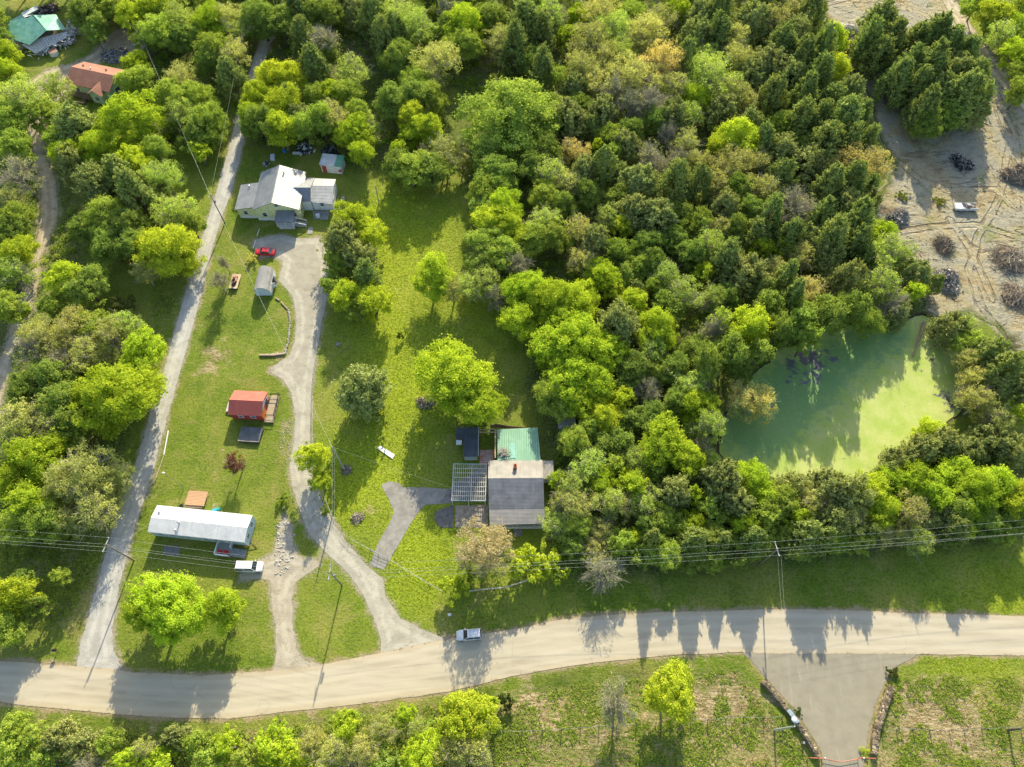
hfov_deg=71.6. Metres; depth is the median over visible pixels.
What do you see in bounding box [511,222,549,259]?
leafy tree
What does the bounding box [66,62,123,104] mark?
brown roofed house
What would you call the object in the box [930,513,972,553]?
cedar tree
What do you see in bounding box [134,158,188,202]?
budding tree
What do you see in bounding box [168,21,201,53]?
leafy tree
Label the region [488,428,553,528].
grey roofed house
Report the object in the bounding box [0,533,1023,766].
rough grass
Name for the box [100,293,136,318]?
shrub
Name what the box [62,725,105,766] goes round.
cedar tree
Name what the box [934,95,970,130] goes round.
leafy tree
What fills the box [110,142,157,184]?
leafy tree
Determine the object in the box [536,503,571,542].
budding tree
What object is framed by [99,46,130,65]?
scrap pile
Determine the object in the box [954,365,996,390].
budding tree
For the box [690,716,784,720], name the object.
wire fence
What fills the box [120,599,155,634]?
leafy tree
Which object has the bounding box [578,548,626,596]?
bare tree
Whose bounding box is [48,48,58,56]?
water tub
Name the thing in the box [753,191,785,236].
cedar tree
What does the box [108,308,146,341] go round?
budding tree
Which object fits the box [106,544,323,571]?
power line
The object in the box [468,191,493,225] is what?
leafy tree
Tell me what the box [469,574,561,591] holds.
rail fence
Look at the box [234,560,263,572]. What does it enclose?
minivan
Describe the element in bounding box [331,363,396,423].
cedar tree
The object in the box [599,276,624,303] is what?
leafy tree
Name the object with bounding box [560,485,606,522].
budding tree
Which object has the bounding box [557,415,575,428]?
white shack
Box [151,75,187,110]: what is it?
leafy tree
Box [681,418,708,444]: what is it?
budding tree
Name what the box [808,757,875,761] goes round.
entrance gate
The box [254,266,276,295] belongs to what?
storage shed
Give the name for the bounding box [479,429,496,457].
timber frame
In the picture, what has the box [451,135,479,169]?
budding tree
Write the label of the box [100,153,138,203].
cedar tree
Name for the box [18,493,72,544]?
leafy tree
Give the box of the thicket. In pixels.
[0,0,1023,766]
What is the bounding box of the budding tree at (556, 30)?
[550,13,560,35]
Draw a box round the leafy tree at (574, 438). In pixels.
[556,421,591,461]
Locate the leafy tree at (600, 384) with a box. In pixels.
[573,357,617,403]
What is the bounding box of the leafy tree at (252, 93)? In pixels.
[238,78,279,109]
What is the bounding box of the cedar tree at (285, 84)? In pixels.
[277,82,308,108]
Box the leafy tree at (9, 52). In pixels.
[0,39,24,67]
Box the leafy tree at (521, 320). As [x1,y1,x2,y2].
[496,297,538,342]
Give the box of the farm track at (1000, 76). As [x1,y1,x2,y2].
[942,0,1023,111]
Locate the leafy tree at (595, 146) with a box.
[589,137,604,153]
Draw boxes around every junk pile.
[262,161,269,166]
[295,142,312,155]
[319,145,339,154]
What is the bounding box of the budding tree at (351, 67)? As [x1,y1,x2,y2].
[333,48,377,84]
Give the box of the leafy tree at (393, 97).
[370,79,414,120]
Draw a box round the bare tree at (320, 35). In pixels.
[300,23,340,64]
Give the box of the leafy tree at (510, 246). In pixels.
[483,234,522,275]
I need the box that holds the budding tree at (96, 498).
[71,482,131,541]
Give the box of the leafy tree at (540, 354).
[525,323,570,375]
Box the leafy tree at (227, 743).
[211,723,243,763]
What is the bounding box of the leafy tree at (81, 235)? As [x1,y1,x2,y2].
[66,209,97,244]
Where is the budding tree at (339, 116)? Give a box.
[320,96,348,128]
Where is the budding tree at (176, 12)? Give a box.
[150,0,195,26]
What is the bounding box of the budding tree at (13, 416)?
[0,392,46,442]
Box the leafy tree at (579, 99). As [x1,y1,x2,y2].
[569,90,593,119]
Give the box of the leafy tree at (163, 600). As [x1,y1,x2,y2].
[124,569,212,647]
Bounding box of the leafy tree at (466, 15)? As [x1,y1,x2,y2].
[440,1,487,38]
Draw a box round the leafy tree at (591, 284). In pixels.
[575,277,598,294]
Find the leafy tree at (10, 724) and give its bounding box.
[0,709,32,742]
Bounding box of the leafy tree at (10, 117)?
[0,99,39,136]
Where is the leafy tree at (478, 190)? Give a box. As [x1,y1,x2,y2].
[462,174,501,205]
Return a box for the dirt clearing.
[824,0,1023,351]
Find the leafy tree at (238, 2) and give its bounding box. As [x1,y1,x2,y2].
[225,0,256,9]
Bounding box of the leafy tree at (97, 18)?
[80,9,114,42]
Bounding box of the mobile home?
[148,505,257,558]
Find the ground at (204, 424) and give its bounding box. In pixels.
[0,0,1023,766]
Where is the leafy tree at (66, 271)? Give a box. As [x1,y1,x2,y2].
[37,259,82,298]
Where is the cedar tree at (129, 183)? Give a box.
[112,164,163,222]
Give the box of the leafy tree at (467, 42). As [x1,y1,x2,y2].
[439,26,486,65]
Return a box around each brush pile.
[350,511,365,525]
[413,395,436,411]
[844,37,853,53]
[929,231,958,257]
[987,241,1023,280]
[993,280,1023,312]
[995,160,1023,188]
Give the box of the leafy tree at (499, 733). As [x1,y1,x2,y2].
[487,723,503,739]
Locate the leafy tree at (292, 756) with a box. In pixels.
[274,738,313,766]
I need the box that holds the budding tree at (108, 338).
[74,316,132,360]
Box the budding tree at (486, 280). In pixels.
[469,262,502,303]
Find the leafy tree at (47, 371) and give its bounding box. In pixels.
[24,356,78,394]
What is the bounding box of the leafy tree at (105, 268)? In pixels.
[87,261,109,291]
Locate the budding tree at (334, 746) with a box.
[308,732,356,766]
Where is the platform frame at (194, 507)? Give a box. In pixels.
[185,505,203,508]
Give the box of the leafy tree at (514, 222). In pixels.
[489,211,530,244]
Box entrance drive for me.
[742,652,916,766]
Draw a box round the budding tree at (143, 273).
[128,260,158,285]
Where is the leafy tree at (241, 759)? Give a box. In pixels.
[230,740,259,766]
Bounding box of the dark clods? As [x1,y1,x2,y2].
[851,0,1023,332]
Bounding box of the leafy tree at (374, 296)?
[351,279,397,324]
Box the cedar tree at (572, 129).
[550,96,591,147]
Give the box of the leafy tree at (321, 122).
[307,100,336,142]
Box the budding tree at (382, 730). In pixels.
[365,711,402,743]
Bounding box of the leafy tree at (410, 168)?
[384,148,432,192]
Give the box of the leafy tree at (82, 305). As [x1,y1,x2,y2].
[68,298,87,315]
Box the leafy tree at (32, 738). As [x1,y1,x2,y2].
[14,718,59,757]
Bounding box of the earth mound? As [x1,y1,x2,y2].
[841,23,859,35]
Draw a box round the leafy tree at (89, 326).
[71,308,113,342]
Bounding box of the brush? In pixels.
[0,291,493,766]
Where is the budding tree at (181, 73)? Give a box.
[161,59,205,89]
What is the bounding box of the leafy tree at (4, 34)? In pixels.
[0,27,19,48]
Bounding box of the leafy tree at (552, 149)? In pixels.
[533,131,565,164]
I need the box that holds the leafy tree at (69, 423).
[56,408,92,438]
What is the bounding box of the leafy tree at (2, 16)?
[0,8,12,29]
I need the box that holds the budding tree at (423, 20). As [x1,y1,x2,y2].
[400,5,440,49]
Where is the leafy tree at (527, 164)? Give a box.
[513,148,547,183]
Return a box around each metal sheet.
[377,446,394,458]
[787,709,799,722]
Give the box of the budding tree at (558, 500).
[545,480,574,514]
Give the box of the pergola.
[451,463,486,505]
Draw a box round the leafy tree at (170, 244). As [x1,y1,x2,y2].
[129,222,208,281]
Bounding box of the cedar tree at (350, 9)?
[340,0,370,33]
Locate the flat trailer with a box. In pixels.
[228,273,240,289]
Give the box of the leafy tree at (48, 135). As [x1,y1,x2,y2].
[40,125,61,149]
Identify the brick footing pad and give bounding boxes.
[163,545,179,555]
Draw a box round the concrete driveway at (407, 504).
[369,481,451,568]
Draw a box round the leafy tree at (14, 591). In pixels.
[0,575,44,619]
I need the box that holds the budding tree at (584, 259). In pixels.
[564,246,598,276]
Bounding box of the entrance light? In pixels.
[773,717,796,730]
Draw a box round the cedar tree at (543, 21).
[527,7,555,52]
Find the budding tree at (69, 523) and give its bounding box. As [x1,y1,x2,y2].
[51,504,84,543]
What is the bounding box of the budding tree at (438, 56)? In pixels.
[408,40,464,89]
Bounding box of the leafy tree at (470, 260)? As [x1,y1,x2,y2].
[461,243,495,276]
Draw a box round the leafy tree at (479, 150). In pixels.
[465,133,508,167]
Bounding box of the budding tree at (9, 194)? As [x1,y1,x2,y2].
[0,181,30,207]
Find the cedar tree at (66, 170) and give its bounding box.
[50,141,87,190]
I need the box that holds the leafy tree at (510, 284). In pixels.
[498,269,546,311]
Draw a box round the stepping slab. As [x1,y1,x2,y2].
[307,227,312,233]
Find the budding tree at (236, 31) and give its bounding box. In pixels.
[221,18,253,51]
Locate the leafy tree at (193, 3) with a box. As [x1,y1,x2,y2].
[172,0,201,13]
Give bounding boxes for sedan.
[254,247,275,256]
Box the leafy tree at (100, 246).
[88,226,126,263]
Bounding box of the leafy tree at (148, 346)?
[116,325,169,369]
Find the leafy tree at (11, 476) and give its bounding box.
[0,459,37,502]
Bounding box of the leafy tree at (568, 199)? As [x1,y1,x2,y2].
[547,189,581,220]
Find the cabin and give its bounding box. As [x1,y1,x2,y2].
[226,390,279,422]
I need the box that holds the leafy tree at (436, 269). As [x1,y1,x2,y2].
[408,249,455,304]
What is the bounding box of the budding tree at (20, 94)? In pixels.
[0,72,57,123]
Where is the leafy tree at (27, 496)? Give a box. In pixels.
[0,470,59,522]
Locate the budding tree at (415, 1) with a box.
[400,0,427,9]
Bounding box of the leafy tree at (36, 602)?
[19,593,58,619]
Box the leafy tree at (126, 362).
[117,353,145,373]
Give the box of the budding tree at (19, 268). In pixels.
[0,255,41,291]
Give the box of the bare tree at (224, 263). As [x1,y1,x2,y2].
[215,253,232,273]
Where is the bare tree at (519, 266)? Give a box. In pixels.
[503,250,535,276]
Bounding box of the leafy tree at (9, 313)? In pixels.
[0,288,33,324]
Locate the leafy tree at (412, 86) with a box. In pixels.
[396,76,435,114]
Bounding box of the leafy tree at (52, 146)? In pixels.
[44,138,89,169]
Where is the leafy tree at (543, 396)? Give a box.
[531,377,563,416]
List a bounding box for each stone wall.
[760,680,820,756]
[870,685,894,754]
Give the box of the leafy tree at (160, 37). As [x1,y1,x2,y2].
[133,11,184,54]
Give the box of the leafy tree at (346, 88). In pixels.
[330,77,364,107]
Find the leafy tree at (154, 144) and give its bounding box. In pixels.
[139,132,175,169]
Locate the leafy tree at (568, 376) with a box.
[539,353,594,406]
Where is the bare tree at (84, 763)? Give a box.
[73,752,111,766]
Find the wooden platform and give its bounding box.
[184,490,207,505]
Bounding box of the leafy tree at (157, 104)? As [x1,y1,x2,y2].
[153,97,171,117]
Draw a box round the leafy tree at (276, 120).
[262,109,298,152]
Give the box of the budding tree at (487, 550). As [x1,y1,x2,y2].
[452,516,516,580]
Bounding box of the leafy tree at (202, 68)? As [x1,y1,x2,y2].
[191,45,218,81]
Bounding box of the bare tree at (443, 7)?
[434,0,459,16]
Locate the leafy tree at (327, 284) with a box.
[319,271,342,294]
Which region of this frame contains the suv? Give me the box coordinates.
[456,628,481,641]
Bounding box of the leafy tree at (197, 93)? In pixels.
[165,79,221,115]
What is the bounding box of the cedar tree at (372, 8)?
[352,0,387,46]
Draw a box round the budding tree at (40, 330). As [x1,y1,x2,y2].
[15,313,71,361]
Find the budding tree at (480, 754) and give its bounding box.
[453,736,494,766]
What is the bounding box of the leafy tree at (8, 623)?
[0,604,31,648]
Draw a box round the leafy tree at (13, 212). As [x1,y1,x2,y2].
[0,199,36,233]
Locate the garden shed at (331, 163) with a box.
[319,153,345,173]
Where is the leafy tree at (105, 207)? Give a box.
[75,193,126,241]
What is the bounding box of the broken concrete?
[274,522,295,574]
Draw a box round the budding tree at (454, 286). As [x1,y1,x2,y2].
[439,276,463,308]
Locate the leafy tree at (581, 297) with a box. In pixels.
[555,279,601,321]
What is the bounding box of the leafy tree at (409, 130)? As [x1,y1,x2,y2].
[397,118,426,148]
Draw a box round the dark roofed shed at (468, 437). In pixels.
[456,427,478,459]
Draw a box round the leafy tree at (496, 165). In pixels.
[469,151,518,189]
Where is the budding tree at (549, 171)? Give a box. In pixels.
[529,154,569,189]
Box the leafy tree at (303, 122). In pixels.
[289,109,320,145]
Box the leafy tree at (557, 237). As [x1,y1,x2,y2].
[535,219,577,254]
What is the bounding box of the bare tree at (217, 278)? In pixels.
[206,270,231,292]
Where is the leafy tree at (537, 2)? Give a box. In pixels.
[532,0,546,8]
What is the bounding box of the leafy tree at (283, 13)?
[262,3,296,44]
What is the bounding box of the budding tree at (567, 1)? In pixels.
[555,0,592,8]
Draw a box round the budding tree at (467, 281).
[452,270,485,301]
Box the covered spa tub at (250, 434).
[238,426,263,443]
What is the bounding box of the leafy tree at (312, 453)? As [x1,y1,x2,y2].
[290,441,330,475]
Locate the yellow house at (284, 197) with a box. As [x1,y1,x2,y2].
[235,164,337,228]
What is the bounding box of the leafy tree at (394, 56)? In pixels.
[375,35,426,83]
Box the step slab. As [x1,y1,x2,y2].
[513,529,522,535]
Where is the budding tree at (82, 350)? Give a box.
[61,333,117,372]
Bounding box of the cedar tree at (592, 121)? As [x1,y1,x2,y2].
[579,113,600,145]
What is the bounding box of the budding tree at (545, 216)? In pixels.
[521,203,569,232]
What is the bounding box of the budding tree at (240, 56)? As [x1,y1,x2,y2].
[214,34,251,69]
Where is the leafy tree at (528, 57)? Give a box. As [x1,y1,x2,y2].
[512,45,537,75]
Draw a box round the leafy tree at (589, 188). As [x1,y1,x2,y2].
[573,177,606,213]
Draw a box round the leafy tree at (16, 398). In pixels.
[5,388,40,415]
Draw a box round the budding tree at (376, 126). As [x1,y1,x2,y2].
[359,109,381,132]
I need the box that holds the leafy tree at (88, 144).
[74,129,111,166]
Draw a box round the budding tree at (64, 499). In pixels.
[39,460,86,510]
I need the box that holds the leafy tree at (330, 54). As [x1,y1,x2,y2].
[317,38,340,64]
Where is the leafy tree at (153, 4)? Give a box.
[131,0,178,19]
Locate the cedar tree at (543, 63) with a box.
[527,41,557,94]
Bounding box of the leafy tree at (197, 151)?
[187,141,212,166]
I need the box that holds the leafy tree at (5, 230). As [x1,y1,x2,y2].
[0,214,35,242]
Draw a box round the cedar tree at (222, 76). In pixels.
[211,55,249,102]
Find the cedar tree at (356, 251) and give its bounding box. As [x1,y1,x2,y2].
[336,238,383,276]
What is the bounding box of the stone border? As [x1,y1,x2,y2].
[259,309,290,355]
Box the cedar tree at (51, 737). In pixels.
[37,715,84,761]
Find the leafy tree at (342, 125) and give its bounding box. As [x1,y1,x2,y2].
[331,121,357,150]
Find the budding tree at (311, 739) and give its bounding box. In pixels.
[295,722,327,763]
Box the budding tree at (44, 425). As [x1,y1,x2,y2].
[19,403,65,439]
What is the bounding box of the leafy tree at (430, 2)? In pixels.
[421,0,437,8]
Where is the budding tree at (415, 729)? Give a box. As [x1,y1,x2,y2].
[407,714,431,736]
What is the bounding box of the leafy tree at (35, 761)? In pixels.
[24,742,61,766]
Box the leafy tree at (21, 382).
[3,370,45,401]
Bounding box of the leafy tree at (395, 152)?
[381,146,406,181]
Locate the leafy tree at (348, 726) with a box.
[330,707,361,742]
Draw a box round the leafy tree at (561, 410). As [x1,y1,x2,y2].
[545,393,574,423]
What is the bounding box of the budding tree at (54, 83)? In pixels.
[36,68,82,107]
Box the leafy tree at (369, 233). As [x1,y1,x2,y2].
[356,216,388,249]
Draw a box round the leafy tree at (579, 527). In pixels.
[562,510,595,544]
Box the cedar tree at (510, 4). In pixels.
[503,0,517,10]
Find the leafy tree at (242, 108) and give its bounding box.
[235,98,266,138]
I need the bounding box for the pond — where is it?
[719,315,968,489]
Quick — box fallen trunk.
[912,321,925,355]
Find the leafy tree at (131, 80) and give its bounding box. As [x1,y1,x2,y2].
[112,63,157,102]
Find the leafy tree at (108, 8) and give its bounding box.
[99,0,123,28]
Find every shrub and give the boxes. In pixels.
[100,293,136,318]
[127,260,146,270]
[160,133,170,140]
[246,253,256,262]
[276,491,294,505]
[320,504,330,516]
[396,332,403,339]
[437,565,469,608]
[450,559,485,588]
[498,693,514,711]
[501,546,531,579]
[509,542,548,582]
[533,542,570,585]
[794,707,802,716]
[858,745,870,757]
[885,666,898,678]
[894,190,911,200]
[932,196,946,207]
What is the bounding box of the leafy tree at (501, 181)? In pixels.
[484,172,521,201]
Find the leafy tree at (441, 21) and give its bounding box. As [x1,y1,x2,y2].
[430,12,457,42]
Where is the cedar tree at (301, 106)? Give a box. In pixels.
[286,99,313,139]
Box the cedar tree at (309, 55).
[296,42,334,87]
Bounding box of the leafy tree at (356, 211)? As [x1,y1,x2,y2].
[330,199,375,229]
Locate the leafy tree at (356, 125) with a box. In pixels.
[334,111,375,145]
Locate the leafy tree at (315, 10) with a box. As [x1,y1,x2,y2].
[303,0,345,33]
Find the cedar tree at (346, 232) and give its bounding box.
[316,218,363,264]
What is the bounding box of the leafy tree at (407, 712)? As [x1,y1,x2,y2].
[397,702,418,723]
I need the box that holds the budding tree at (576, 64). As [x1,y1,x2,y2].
[564,49,604,81]
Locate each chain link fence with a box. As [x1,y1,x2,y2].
[311,293,369,549]
[387,557,442,591]
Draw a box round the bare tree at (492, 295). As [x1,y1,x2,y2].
[480,283,508,311]
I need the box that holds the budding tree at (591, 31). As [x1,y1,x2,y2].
[564,18,610,60]
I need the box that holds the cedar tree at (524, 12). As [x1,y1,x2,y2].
[503,0,551,46]
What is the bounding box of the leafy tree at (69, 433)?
[46,420,84,447]
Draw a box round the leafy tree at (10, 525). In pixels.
[0,508,35,546]
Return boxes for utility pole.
[102,538,134,560]
[208,194,225,223]
[328,565,342,585]
[332,446,344,469]
[760,542,779,564]
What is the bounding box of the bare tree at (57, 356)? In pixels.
[44,344,78,373]
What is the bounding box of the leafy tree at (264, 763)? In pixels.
[253,754,280,766]
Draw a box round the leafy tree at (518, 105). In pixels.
[452,75,565,161]
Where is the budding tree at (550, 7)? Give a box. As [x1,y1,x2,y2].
[536,0,569,26]
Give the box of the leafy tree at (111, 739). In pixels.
[93,726,125,760]
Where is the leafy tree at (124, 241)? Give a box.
[113,227,151,261]
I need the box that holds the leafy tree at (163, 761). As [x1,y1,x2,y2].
[142,744,177,766]
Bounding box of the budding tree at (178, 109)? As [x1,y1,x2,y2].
[159,95,200,135]
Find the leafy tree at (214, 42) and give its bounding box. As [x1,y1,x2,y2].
[190,30,239,74]
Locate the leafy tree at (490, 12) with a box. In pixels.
[477,0,508,39]
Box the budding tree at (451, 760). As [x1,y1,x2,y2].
[428,728,472,766]
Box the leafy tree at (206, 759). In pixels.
[191,740,224,766]
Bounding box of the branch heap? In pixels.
[497,447,510,459]
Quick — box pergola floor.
[440,465,487,501]
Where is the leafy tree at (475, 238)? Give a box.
[463,222,505,262]
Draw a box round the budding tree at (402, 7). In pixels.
[378,0,424,39]
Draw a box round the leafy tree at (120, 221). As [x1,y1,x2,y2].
[96,204,152,251]
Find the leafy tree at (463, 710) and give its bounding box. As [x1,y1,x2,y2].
[433,687,505,758]
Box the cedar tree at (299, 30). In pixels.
[285,13,316,59]
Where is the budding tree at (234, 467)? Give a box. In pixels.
[223,451,248,476]
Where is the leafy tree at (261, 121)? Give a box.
[237,100,273,146]
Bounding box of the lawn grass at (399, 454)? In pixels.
[7,2,1020,766]
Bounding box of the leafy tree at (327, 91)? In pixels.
[315,78,344,107]
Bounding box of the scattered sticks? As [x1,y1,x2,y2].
[835,0,1023,327]
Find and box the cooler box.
[270,154,274,160]
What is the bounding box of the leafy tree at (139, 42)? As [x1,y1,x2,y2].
[128,29,160,55]
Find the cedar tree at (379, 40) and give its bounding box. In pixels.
[369,13,393,59]
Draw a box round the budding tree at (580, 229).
[564,210,596,247]
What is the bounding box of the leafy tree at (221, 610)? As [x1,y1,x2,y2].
[203,584,247,636]
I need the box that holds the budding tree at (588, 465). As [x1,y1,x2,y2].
[567,441,616,489]
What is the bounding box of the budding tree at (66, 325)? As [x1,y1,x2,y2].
[45,304,99,356]
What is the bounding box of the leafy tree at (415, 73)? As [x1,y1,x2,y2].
[398,65,429,86]
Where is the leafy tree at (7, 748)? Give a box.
[0,730,29,766]
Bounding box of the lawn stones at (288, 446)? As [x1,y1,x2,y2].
[279,418,293,462]
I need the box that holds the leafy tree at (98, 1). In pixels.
[84,0,125,15]
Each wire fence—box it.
[532,724,636,730]
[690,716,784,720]
[881,727,1023,731]
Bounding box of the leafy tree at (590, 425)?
[575,414,604,435]
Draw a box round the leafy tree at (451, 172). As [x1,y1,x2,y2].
[439,156,458,182]
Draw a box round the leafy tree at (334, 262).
[322,250,350,277]
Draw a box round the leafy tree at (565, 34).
[557,24,580,51]
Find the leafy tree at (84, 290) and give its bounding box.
[61,263,110,307]
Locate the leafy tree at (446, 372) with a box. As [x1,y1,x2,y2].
[410,333,503,420]
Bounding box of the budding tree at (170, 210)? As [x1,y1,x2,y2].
[146,189,200,230]
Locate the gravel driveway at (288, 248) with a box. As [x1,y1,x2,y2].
[254,234,444,651]
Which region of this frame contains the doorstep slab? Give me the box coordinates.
[312,210,329,219]
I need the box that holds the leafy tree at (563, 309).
[537,301,585,324]
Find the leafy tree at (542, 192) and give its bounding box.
[527,177,560,211]
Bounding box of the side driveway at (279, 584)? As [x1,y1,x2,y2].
[240,515,319,670]
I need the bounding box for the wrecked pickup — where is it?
[953,202,978,211]
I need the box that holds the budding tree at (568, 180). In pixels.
[556,168,585,197]
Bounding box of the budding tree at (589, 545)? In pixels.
[577,533,609,564]
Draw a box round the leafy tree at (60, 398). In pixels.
[33,378,85,427]
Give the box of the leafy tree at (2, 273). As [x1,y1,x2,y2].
[0,260,20,291]
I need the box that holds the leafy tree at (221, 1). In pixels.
[198,0,237,10]
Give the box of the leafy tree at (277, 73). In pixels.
[253,56,307,92]
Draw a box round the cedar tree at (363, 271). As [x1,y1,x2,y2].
[352,256,382,293]
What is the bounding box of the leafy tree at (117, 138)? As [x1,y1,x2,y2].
[99,120,145,164]
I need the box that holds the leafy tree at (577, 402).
[562,380,598,421]
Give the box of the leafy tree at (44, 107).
[26,96,65,133]
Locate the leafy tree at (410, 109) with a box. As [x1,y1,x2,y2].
[395,98,426,125]
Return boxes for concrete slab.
[434,505,452,527]
[455,505,487,527]
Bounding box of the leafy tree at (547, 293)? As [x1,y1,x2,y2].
[515,276,573,326]
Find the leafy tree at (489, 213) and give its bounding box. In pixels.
[468,200,513,236]
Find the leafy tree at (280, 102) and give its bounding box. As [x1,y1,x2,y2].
[257,81,303,117]
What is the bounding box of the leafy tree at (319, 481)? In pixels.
[307,471,334,491]
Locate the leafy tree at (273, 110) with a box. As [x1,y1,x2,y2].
[263,108,289,143]
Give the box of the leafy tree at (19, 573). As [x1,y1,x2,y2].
[9,568,40,592]
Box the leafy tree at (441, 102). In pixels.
[418,78,449,115]
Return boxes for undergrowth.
[0,0,1023,766]
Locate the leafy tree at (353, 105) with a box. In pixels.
[343,97,374,121]
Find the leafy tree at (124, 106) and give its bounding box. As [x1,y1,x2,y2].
[91,88,170,147]
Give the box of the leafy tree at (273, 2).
[262,0,282,5]
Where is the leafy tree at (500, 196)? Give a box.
[486,186,525,218]
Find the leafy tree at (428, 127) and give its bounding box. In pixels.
[407,112,443,145]
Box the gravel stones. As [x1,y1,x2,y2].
[247,236,435,669]
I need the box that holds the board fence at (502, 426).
[490,424,538,428]
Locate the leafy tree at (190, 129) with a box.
[176,117,210,158]
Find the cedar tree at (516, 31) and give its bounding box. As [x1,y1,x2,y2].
[499,17,531,75]
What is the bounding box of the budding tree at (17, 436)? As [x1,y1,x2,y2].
[0,424,32,465]
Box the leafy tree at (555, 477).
[546,469,566,489]
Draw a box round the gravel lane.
[77,2,280,668]
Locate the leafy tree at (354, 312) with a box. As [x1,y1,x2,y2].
[344,296,374,322]
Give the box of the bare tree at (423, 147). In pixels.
[414,142,428,154]
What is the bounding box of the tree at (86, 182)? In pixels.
[70,158,118,206]
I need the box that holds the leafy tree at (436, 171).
[416,152,452,188]
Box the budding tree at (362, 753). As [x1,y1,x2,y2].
[348,725,384,766]
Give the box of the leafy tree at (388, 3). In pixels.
[379,0,399,9]
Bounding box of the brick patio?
[479,450,493,464]
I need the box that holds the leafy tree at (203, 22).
[187,0,233,41]
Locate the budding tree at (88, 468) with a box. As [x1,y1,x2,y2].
[45,436,131,506]
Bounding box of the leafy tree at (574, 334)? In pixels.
[533,307,609,376]
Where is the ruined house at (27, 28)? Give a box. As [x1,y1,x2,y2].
[7,5,81,59]
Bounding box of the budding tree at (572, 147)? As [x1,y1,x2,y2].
[561,137,591,163]
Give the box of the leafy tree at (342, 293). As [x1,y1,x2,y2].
[327,279,361,312]
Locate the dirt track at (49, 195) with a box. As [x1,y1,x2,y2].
[0,28,145,405]
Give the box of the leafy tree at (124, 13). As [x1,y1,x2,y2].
[113,0,148,36]
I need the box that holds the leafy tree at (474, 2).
[448,0,485,7]
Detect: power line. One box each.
[105,551,321,578]
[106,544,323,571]
[108,537,325,564]
[112,547,330,574]
[210,196,331,445]
[332,461,334,573]
[336,551,770,574]
[342,541,775,564]
[343,548,775,571]
[344,555,776,578]
[776,520,1017,541]
[783,533,1021,550]
[788,527,1016,547]
[788,534,1015,554]
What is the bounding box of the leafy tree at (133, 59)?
[119,49,154,84]
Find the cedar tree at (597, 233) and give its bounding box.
[576,222,609,263]
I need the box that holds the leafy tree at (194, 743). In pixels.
[179,726,211,759]
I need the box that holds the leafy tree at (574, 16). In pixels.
[565,2,589,31]
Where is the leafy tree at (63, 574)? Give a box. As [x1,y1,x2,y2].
[48,566,73,586]
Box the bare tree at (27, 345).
[4,326,58,369]
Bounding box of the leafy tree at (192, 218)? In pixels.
[174,211,208,238]
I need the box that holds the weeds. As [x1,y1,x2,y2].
[26,302,1016,766]
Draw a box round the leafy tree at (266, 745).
[253,717,297,762]
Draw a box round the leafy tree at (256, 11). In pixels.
[235,0,281,43]
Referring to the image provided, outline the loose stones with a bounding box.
[834,0,1023,322]
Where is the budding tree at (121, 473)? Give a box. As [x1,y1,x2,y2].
[96,461,140,494]
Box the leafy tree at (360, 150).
[347,140,375,168]
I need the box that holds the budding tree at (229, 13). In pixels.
[207,1,246,37]
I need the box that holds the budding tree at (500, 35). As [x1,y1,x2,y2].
[482,22,517,65]
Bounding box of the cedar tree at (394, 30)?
[384,9,413,47]
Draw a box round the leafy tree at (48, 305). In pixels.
[34,290,73,322]
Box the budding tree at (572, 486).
[550,466,593,506]
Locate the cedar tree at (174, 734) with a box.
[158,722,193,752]
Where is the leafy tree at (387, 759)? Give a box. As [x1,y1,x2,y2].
[367,742,402,766]
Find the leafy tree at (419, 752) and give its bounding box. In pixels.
[400,725,444,766]
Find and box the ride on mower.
[231,274,237,282]
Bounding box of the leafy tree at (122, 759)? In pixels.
[110,746,142,766]
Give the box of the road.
[0,609,1023,718]
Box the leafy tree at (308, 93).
[300,81,323,105]
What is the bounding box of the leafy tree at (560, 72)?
[546,64,570,97]
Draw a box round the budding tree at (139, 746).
[131,735,157,760]
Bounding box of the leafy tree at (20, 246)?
[0,232,48,269]
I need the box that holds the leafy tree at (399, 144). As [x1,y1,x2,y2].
[389,138,409,150]
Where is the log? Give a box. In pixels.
[260,352,285,355]
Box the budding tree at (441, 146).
[427,131,460,163]
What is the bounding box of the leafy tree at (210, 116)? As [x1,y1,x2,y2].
[187,99,229,149]
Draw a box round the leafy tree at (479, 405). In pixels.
[448,376,510,425]
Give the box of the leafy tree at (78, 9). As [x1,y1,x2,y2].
[64,0,100,27]
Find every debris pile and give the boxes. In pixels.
[32,2,61,14]
[340,463,352,475]
[882,207,910,227]
[929,267,963,299]
[948,152,975,175]
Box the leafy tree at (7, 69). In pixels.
[0,57,27,86]
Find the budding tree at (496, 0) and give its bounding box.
[479,0,508,4]
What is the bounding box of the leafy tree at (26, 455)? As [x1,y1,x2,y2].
[1,432,65,482]
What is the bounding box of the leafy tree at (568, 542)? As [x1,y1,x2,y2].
[559,532,588,562]
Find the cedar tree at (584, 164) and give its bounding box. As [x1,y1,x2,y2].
[571,153,596,195]
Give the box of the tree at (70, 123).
[49,100,102,142]
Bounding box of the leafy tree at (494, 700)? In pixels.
[476,694,502,723]
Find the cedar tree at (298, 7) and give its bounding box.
[278,0,320,33]
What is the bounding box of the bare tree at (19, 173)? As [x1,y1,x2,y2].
[0,153,44,197]
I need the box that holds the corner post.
[1007,728,1021,730]
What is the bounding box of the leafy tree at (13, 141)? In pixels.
[0,125,38,167]
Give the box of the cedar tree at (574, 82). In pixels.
[558,70,589,99]
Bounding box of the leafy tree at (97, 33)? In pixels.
[85,25,106,50]
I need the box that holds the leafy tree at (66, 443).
[39,428,75,460]
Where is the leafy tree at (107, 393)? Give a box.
[64,359,172,443]
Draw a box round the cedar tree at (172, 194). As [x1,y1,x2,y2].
[156,180,177,204]

